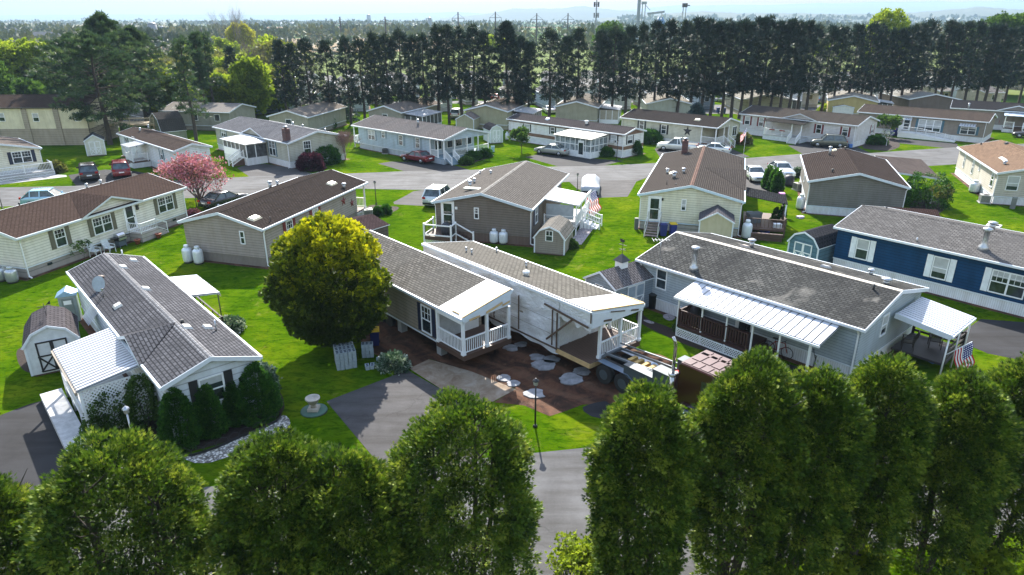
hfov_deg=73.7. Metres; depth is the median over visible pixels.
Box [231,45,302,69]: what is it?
budding tree
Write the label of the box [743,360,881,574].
arborvitae tree
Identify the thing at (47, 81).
leafy tree
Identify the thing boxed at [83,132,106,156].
shed
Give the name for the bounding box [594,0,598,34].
cell tower
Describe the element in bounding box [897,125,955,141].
access ramp
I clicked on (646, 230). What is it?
end steps
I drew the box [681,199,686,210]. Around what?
window
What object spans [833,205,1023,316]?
mobile home
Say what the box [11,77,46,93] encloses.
leafy tree
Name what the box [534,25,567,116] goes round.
pine tree
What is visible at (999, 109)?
mobile home
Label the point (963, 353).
flag
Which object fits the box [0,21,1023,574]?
ground
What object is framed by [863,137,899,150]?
flower bed
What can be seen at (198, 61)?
pine tree
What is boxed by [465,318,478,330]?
window
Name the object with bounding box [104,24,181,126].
white pine
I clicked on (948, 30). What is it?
pine tree
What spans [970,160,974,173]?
window
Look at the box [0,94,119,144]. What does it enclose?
building
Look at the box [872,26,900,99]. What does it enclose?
pine tree
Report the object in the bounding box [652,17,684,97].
pine tree
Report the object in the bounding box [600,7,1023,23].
hills
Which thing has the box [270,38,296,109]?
pine tree
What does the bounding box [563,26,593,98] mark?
pine tree
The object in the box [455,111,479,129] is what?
shed
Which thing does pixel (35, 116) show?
window
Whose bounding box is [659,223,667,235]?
wheeled bin
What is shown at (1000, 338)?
driveway
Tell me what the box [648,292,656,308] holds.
trash can
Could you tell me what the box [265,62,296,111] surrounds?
leafy tree
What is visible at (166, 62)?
budding tree
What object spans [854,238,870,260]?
window
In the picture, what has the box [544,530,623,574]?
flowering shrub
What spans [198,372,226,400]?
window
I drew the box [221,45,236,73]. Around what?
pine tree
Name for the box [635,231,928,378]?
mobile home
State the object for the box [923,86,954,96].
mobile home
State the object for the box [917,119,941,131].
window
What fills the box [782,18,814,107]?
pine tree
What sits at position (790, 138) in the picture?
front porch
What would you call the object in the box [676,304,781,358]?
porch deck
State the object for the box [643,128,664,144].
shrub
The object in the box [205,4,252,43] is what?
bare tree
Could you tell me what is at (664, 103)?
mobile home
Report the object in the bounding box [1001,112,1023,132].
glazed porch
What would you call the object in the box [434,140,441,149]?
window
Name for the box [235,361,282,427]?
conical evergreen
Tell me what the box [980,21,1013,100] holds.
pine tree
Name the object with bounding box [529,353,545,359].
concrete footing
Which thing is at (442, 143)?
mobile home
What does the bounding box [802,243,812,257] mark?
door
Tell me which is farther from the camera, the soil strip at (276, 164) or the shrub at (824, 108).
the shrub at (824, 108)
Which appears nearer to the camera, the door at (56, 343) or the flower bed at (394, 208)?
the door at (56, 343)
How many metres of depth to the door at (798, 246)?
50.41 m
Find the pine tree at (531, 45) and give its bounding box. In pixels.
[520,40,538,106]
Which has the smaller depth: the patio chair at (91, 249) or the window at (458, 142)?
the patio chair at (91, 249)
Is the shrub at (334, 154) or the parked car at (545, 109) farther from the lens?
the parked car at (545, 109)
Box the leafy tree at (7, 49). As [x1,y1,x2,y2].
[0,37,37,78]
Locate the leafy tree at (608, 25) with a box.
[591,20,629,71]
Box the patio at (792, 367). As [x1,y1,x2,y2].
[704,343,816,382]
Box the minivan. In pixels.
[109,158,131,177]
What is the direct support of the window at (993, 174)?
in the mobile home at (995, 168)
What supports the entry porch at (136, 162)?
on the ground
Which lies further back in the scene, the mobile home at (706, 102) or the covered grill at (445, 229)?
the mobile home at (706, 102)
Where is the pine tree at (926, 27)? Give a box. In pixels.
[903,22,937,92]
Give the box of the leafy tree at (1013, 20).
[957,10,1023,79]
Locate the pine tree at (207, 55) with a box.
[191,29,226,102]
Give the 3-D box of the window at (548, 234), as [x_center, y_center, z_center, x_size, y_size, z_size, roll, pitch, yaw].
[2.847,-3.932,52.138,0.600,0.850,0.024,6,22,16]
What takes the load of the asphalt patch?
on the ground
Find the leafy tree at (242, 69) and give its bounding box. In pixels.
[227,52,274,117]
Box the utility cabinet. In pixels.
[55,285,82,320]
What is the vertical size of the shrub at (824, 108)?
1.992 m
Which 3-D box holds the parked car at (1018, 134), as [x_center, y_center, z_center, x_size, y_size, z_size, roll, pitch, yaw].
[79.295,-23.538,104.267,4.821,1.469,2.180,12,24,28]
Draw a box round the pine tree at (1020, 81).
[1015,45,1023,102]
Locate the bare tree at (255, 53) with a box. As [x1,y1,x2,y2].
[233,27,273,64]
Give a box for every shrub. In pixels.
[38,159,67,174]
[79,409,118,442]
[187,208,201,215]
[219,314,247,333]
[259,360,282,389]
[294,151,326,171]
[315,144,341,164]
[335,129,363,159]
[372,205,384,215]
[374,349,412,375]
[380,203,392,214]
[457,155,474,165]
[462,149,479,159]
[475,147,493,157]
[475,150,482,158]
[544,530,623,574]
[569,238,579,249]
[599,145,615,157]
[631,139,643,155]
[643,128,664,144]
[672,317,687,333]
[695,328,720,345]
[731,131,752,144]
[765,567,803,574]
[793,166,801,177]
[801,551,862,574]
[817,103,826,111]
[832,542,894,574]
[865,134,888,144]
[904,170,956,209]
[926,184,955,200]
[937,536,1019,574]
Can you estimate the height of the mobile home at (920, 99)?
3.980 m
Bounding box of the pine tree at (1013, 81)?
[1000,25,1023,101]
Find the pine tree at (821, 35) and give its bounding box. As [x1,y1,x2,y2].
[802,23,830,109]
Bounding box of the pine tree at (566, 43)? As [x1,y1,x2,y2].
[552,34,577,102]
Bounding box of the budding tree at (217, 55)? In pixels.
[204,53,224,60]
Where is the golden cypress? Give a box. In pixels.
[258,209,393,347]
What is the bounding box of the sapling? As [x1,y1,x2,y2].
[69,239,91,258]
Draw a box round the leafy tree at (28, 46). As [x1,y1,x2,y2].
[5,36,65,85]
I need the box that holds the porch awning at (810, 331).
[674,281,840,371]
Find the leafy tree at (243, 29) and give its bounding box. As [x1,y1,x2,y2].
[225,20,255,48]
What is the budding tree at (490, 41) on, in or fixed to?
on the ground
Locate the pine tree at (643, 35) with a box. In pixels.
[629,21,653,108]
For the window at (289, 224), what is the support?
in the mobile home at (246, 230)
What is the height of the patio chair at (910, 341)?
1.021 m
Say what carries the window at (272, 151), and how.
in the mobile home at (287, 145)
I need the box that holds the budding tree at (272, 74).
[241,68,278,115]
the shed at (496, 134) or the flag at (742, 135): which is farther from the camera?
the shed at (496, 134)
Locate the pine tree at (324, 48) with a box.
[313,38,340,101]
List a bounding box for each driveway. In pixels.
[0,401,99,495]
[68,170,164,185]
[238,164,311,176]
[327,371,472,466]
[378,161,467,170]
[394,190,430,205]
[526,154,620,165]
[570,177,647,197]
[655,148,749,156]
[746,177,785,192]
[788,142,869,153]
[893,138,957,147]
[954,319,1023,358]
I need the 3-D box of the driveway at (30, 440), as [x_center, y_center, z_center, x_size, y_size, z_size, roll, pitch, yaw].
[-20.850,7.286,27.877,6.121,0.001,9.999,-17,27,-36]
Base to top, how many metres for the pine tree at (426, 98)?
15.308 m
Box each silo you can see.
[147,22,156,31]
[427,17,431,26]
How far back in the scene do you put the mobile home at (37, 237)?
52.34 m
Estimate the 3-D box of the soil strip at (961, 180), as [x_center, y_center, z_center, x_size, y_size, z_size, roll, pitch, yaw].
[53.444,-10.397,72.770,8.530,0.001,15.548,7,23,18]
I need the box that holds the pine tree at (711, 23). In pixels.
[688,16,722,105]
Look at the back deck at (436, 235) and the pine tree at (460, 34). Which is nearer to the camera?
the back deck at (436, 235)
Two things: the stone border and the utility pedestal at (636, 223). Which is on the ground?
the stone border
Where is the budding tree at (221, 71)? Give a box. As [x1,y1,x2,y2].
[217,68,227,73]
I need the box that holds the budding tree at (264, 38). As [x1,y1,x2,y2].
[240,33,298,65]
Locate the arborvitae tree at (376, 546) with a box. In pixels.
[281,441,413,574]
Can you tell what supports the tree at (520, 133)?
on the ground
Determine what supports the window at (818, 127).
in the mobile home at (856, 130)
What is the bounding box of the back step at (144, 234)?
[128,218,168,241]
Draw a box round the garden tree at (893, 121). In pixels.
[876,113,903,134]
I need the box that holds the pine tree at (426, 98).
[410,32,436,104]
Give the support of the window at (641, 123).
in the mobile home at (699, 129)
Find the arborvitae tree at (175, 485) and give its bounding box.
[9,423,222,574]
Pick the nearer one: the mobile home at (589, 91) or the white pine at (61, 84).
the white pine at (61, 84)
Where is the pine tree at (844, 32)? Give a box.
[828,24,854,95]
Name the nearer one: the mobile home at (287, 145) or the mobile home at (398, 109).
the mobile home at (287, 145)
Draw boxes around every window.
[0,113,5,121]
[11,150,32,163]
[32,113,39,121]
[53,227,67,247]
[91,213,113,235]
[157,194,174,213]
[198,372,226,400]
[214,114,219,120]
[221,130,225,136]
[239,231,245,244]
[268,140,275,155]
[285,119,291,124]
[285,219,292,230]
[303,140,311,152]
[312,207,317,216]
[368,130,374,139]
[398,135,402,145]
[415,138,419,147]
[420,304,431,335]
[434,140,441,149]
[447,140,452,147]
[455,139,461,146]
[465,137,471,144]
[474,207,478,218]
[535,207,537,223]
[545,230,552,241]
[550,127,554,133]
[610,135,616,142]
[627,135,632,143]
[639,120,643,128]
[655,268,667,290]
[661,125,666,133]
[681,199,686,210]
[732,126,736,135]
[744,116,750,124]
[758,118,763,126]
[815,124,821,133]
[842,127,848,136]
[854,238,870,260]
[879,312,889,337]
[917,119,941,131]
[929,255,950,280]
[959,126,976,134]
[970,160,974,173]
[987,269,1023,299]
[989,172,994,187]
[1005,176,1020,190]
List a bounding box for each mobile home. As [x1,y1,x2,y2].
[0,136,54,181]
[0,173,187,277]
[66,250,262,440]
[116,124,212,172]
[123,93,198,120]
[158,101,255,129]
[177,169,367,266]
[212,116,345,167]
[256,108,278,114]
[266,101,346,130]
[308,71,319,87]
[332,230,512,360]
[351,85,368,110]
[351,115,490,164]
[366,98,442,118]
[421,241,644,368]
[431,161,568,244]
[434,92,451,110]
[461,84,477,104]
[463,96,530,129]
[506,113,646,157]
[535,85,563,108]
[540,76,565,92]
[554,93,606,122]
[566,81,596,95]
[581,77,598,85]
[598,85,630,108]
[619,108,742,147]
[633,87,657,104]
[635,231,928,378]
[637,137,746,236]
[638,91,693,112]
[674,86,714,108]
[724,90,794,113]
[739,105,879,146]
[783,86,818,107]
[800,146,910,215]
[820,85,854,102]
[826,89,879,114]
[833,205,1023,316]
[857,104,999,142]
[878,88,961,109]
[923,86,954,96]
[945,81,964,97]
[950,99,1023,129]
[955,86,1005,101]
[955,140,1023,205]
[978,81,1006,98]
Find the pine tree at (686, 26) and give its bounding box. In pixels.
[668,16,700,112]
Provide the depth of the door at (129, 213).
55.67 m
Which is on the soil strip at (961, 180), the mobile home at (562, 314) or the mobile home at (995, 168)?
the mobile home at (995, 168)
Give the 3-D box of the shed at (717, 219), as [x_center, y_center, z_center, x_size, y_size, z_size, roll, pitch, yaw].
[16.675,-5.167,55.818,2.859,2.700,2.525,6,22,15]
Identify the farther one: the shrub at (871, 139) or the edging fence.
the shrub at (871, 139)
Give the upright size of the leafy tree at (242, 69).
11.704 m
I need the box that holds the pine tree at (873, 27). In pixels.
[852,19,888,93]
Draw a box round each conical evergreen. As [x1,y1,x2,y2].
[156,386,202,452]
[193,382,231,440]
[221,381,250,427]
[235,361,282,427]
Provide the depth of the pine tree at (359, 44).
114.49 m
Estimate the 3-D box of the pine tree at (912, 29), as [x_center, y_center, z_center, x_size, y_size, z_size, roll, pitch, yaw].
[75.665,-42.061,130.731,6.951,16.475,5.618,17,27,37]
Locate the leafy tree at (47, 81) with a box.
[39,58,79,87]
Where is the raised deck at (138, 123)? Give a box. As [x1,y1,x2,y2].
[108,117,155,129]
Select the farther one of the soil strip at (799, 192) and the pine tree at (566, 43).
the pine tree at (566, 43)
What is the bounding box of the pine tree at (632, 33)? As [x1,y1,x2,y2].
[612,23,641,113]
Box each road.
[0,144,1023,206]
[1,441,1023,574]
[307,100,632,103]
[704,105,819,113]
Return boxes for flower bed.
[16,347,29,372]
[119,393,283,453]
[367,205,398,216]
[460,155,493,165]
[636,311,705,349]
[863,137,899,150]
[910,200,943,212]
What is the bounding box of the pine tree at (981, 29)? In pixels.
[959,20,994,99]
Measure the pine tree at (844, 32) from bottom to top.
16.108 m
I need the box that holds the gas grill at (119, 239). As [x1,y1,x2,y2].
[110,232,128,247]
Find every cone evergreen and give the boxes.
[760,164,773,187]
[764,166,779,191]
[769,168,785,192]
[769,207,778,219]
[778,204,786,227]
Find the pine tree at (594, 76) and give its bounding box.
[585,28,613,102]
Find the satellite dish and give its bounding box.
[92,276,104,296]
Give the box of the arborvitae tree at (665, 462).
[580,376,709,574]
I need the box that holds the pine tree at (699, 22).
[678,15,716,101]
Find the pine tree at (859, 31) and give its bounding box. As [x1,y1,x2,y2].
[841,23,870,92]
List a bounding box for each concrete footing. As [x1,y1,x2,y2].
[496,374,510,381]
[502,344,517,350]
[507,380,520,386]
[514,341,526,346]
[523,388,544,398]
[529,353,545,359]
[531,360,555,370]
[543,355,560,362]
[559,372,583,384]
[573,367,590,375]
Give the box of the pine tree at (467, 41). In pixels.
[455,22,492,106]
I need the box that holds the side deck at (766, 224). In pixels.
[743,187,787,241]
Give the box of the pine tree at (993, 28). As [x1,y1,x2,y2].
[971,21,1001,100]
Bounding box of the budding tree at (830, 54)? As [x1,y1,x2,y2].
[814,42,843,70]
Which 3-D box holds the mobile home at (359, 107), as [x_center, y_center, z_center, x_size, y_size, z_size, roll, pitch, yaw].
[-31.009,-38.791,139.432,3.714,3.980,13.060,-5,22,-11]
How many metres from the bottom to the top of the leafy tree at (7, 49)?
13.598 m
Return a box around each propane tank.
[0,264,5,281]
[4,266,18,283]
[181,244,192,263]
[192,245,203,264]
[489,228,498,243]
[499,229,507,244]
[741,219,752,239]
[796,194,805,209]
[969,180,980,192]
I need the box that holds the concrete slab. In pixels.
[410,359,514,401]
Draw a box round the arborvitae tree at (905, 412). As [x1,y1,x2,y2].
[815,349,946,574]
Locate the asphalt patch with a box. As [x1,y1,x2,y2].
[583,401,610,417]
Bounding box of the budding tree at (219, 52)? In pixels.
[206,46,225,55]
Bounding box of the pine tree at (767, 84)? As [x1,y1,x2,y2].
[754,14,786,105]
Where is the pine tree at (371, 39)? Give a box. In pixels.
[360,28,392,107]
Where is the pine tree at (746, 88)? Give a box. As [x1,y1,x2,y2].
[730,20,764,118]
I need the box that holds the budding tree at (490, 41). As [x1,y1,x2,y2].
[481,34,504,64]
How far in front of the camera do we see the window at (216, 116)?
110.50 m
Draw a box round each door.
[34,340,57,372]
[50,337,67,368]
[88,141,96,154]
[94,141,101,154]
[122,204,137,230]
[441,201,454,224]
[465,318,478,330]
[493,130,496,142]
[496,130,499,141]
[578,140,583,156]
[627,284,636,298]
[636,282,644,301]
[647,196,661,220]
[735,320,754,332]
[793,241,803,255]
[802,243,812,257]
[901,116,911,129]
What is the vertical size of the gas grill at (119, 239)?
1.140 m
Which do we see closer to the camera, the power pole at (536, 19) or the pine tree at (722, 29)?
the pine tree at (722, 29)
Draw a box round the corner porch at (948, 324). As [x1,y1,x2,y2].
[891,297,975,374]
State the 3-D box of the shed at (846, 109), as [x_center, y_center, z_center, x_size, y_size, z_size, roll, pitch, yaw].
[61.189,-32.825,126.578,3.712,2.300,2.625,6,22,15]
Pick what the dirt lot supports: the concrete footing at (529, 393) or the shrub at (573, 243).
the concrete footing at (529, 393)
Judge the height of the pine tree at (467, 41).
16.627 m
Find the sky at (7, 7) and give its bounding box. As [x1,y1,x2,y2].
[0,0,999,14]
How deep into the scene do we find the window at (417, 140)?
87.80 m
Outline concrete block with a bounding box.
[365,363,369,369]
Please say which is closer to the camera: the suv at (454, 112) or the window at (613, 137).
the window at (613, 137)
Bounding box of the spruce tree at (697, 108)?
[686,102,706,114]
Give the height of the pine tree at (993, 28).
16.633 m
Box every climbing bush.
[82,387,136,441]
[122,372,158,431]
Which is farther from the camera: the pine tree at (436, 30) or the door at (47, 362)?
the pine tree at (436, 30)
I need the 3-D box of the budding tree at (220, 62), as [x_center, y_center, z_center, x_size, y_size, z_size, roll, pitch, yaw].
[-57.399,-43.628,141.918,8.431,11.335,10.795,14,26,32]
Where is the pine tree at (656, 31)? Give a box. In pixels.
[644,19,671,99]
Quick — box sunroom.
[553,129,608,158]
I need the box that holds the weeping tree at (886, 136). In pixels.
[881,130,894,145]
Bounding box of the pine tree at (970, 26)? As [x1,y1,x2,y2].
[943,20,977,96]
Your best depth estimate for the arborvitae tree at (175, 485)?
16.05 m
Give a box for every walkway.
[0,174,66,184]
[573,228,592,244]
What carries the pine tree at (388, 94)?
on the soil strip
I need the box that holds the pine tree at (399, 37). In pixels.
[384,25,413,102]
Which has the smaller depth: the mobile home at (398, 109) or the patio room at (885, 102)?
the mobile home at (398, 109)
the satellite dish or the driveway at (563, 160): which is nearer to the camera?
the satellite dish
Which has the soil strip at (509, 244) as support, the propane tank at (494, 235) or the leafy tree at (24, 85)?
the propane tank at (494, 235)
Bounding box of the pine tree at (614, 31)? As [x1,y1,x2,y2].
[597,25,629,106]
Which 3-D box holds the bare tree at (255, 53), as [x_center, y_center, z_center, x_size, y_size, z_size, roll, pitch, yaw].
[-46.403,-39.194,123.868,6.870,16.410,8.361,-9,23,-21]
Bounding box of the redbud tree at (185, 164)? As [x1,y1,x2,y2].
[150,151,234,199]
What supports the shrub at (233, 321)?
on the ground
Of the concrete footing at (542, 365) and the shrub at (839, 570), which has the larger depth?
the concrete footing at (542, 365)
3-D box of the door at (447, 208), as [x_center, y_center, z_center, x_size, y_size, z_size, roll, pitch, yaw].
[-5.268,-6.031,55.922,1.150,2.150,0.090,6,22,15]
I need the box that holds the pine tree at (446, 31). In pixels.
[431,24,461,122]
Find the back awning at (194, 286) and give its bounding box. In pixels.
[170,275,223,322]
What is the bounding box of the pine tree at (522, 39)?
[508,34,530,101]
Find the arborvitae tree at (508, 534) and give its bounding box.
[384,384,544,574]
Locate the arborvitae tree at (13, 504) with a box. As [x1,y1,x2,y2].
[0,468,71,574]
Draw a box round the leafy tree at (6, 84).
[0,60,15,93]
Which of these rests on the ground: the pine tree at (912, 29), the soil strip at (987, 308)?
the soil strip at (987, 308)
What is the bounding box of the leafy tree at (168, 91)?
[141,67,193,111]
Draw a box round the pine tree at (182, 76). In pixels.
[165,34,211,140]
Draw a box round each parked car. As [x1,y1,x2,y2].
[18,187,63,204]
[197,190,247,208]
[542,105,555,113]
[1011,130,1023,137]
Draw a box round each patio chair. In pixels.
[85,243,101,256]
[100,239,116,252]
[901,330,920,351]
[927,332,943,349]
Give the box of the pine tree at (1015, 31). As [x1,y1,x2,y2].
[991,25,1022,101]
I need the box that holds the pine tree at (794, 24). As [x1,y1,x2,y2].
[770,17,803,107]
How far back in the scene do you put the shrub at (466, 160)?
85.10 m
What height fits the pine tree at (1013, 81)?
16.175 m
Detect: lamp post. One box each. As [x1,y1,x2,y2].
[121,406,130,426]
[532,378,538,427]
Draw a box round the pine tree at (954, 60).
[933,20,967,95]
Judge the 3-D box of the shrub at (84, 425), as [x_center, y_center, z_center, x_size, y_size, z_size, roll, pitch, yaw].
[-17.903,5.987,29.535,1.521,1.489,1.611,-12,24,-27]
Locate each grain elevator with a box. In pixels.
[635,0,665,46]
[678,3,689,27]
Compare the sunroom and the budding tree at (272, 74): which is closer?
the sunroom
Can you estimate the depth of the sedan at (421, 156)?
86.08 m
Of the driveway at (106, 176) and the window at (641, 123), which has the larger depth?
the window at (641, 123)
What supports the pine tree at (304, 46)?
on the soil strip
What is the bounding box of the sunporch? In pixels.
[219,135,267,166]
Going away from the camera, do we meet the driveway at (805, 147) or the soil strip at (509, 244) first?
the soil strip at (509, 244)
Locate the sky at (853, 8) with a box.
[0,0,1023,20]
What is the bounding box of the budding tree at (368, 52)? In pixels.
[356,45,384,78]
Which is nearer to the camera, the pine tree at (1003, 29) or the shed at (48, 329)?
the shed at (48, 329)
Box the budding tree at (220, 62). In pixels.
[213,51,249,69]
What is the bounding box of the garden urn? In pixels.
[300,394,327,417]
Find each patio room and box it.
[404,109,441,123]
[513,106,542,115]
[599,104,621,123]
[791,99,801,108]
[878,99,893,105]
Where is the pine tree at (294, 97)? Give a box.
[278,41,306,107]
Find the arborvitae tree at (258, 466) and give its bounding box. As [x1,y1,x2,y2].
[200,424,360,574]
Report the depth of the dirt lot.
35.64 m
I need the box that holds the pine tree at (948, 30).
[928,18,959,93]
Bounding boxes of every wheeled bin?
[370,326,379,345]
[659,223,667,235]
[668,222,677,234]
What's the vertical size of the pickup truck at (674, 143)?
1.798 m
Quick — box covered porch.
[542,187,602,235]
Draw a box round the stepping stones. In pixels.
[663,314,674,319]
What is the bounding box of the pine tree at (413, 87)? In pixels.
[402,33,425,102]
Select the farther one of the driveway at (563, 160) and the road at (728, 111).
the road at (728, 111)
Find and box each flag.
[586,190,601,215]
[740,128,746,154]
[946,342,974,368]
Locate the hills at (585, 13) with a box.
[440,6,841,21]
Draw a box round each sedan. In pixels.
[400,150,434,163]
[534,143,568,155]
[697,142,731,152]
[746,165,763,181]
[767,161,795,176]
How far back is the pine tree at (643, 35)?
117.71 m
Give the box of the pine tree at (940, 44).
[912,17,944,90]
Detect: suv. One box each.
[76,161,99,180]
[422,184,450,205]
[450,108,464,118]
[810,133,847,147]
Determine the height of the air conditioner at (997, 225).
0.980 m
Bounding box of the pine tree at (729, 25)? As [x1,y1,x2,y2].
[707,17,744,116]
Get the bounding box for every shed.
[21,300,80,376]
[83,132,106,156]
[149,111,187,138]
[348,214,389,236]
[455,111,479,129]
[483,122,503,143]
[533,215,574,255]
[583,238,654,308]
[698,205,734,237]
[787,224,837,262]
[832,104,854,113]
[883,206,939,216]
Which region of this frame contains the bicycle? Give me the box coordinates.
[765,337,792,358]
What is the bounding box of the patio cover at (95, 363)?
[51,328,151,428]
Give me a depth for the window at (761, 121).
105.66 m
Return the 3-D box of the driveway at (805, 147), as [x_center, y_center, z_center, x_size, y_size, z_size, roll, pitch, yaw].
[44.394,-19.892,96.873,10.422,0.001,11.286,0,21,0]
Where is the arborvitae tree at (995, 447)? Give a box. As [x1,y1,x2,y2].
[887,360,1023,574]
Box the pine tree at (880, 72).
[864,22,893,95]
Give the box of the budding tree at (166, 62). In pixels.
[144,55,222,76]
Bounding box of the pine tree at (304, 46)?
[291,37,322,105]
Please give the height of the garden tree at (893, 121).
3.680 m
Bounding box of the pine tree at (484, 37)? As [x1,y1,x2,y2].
[470,28,497,102]
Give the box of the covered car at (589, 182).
[581,174,599,194]
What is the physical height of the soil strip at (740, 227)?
0.001 m
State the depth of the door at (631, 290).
41.48 m
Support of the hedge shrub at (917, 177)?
on the flower bed at (939, 209)
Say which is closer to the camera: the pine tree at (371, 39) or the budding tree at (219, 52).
the pine tree at (371, 39)
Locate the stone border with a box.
[185,415,289,462]
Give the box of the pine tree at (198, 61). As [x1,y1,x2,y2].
[186,30,210,104]
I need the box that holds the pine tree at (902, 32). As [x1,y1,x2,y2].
[884,26,912,100]
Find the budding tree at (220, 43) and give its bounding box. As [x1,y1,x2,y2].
[211,35,240,53]
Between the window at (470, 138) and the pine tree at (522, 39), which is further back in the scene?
the pine tree at (522, 39)
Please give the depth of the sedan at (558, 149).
90.89 m
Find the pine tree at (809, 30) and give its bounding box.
[792,18,820,108]
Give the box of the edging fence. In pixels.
[180,411,281,456]
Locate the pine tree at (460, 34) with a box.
[443,24,475,115]
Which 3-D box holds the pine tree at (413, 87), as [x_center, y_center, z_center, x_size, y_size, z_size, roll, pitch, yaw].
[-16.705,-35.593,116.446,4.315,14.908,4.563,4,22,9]
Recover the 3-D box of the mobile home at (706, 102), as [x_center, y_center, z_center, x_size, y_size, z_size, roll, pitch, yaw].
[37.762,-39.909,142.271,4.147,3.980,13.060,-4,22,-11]
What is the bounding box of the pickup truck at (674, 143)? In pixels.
[656,137,698,150]
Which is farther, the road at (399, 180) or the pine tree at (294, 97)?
the pine tree at (294, 97)
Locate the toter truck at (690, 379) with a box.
[596,336,759,451]
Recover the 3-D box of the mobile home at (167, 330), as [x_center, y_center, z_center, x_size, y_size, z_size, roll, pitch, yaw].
[-18.938,2.061,35.863,4.551,3.878,18.419,-18,28,-38]
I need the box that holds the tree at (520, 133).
[507,125,529,153]
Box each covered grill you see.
[441,222,449,234]
[784,175,794,186]
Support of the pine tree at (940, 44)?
on the soil strip
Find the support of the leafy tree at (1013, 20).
on the ground
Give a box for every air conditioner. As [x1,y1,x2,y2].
[363,208,372,214]
[382,148,387,153]
[792,182,801,190]
[977,193,991,203]
[986,223,1001,227]
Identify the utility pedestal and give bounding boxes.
[634,218,638,229]
[1010,197,1017,208]
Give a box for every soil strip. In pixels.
[19,223,182,280]
[79,316,141,395]
[193,260,268,268]
[217,149,348,166]
[359,147,398,155]
[454,239,533,246]
[513,140,645,158]
[638,203,741,237]
[646,308,898,371]
[797,191,846,216]
[832,263,1023,318]
[877,133,992,142]
[951,173,1023,206]
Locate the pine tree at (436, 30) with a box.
[425,23,451,110]
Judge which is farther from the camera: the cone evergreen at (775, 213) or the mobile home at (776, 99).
the mobile home at (776, 99)
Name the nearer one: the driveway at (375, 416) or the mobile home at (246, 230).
the driveway at (375, 416)
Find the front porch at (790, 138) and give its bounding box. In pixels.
[762,117,808,143]
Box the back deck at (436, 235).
[423,216,473,242]
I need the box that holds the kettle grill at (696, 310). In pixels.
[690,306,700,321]
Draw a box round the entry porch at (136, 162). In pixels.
[121,141,150,167]
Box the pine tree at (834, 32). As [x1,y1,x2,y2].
[812,23,845,110]
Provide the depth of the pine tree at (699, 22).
119.39 m
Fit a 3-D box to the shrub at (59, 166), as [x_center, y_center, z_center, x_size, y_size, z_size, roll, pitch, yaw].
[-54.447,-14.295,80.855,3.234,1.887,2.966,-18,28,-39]
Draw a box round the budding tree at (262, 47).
[254,36,313,70]
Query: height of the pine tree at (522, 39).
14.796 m
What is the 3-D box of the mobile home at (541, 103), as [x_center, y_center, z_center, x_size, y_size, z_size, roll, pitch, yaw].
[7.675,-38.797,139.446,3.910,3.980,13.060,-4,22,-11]
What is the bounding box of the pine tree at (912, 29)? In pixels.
[892,22,927,99]
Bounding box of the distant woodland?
[0,13,1015,61]
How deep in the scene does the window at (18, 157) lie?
78.74 m
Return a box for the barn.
[13,32,60,36]
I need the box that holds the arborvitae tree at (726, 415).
[686,344,819,574]
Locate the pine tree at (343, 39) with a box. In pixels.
[335,33,358,124]
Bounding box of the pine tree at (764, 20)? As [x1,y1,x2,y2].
[741,15,773,106]
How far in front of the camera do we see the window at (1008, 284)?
42.01 m
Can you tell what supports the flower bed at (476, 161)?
on the ground
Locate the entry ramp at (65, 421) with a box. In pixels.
[40,388,93,450]
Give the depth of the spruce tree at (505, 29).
115.08 m
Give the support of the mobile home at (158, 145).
on the soil strip
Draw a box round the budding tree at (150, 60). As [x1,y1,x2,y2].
[105,45,154,73]
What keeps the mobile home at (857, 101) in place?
on the soil strip
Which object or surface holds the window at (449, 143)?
in the mobile home at (442, 143)
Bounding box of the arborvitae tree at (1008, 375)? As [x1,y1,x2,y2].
[942,352,1023,567]
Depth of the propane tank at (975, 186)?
71.17 m
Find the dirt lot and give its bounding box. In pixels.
[361,319,676,415]
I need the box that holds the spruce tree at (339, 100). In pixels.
[320,82,360,120]
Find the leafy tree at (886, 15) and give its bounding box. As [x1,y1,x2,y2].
[863,7,910,77]
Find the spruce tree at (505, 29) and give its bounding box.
[481,20,531,106]
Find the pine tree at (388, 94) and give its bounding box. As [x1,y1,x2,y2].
[366,31,404,104]
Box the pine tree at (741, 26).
[718,17,757,117]
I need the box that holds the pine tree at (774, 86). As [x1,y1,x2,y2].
[761,19,790,106]
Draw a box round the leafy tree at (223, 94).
[193,69,238,102]
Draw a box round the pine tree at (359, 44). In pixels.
[345,36,374,119]
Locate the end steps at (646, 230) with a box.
[643,211,661,237]
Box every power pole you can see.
[333,17,347,32]
[379,17,391,33]
[489,12,501,31]
[530,13,542,44]
[562,13,573,29]
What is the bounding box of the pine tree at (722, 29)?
[702,18,733,115]
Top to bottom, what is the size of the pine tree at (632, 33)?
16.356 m
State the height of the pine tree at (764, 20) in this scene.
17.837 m
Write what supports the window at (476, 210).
in the mobile home at (509, 199)
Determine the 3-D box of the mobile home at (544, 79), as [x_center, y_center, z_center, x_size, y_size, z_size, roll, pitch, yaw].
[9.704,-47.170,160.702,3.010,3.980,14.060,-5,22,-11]
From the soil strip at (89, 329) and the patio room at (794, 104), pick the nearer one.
the soil strip at (89, 329)
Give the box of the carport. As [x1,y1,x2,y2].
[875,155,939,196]
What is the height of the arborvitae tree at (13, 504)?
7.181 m
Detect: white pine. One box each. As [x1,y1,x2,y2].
[25,27,155,144]
[34,31,108,93]
[55,9,150,130]
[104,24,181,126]

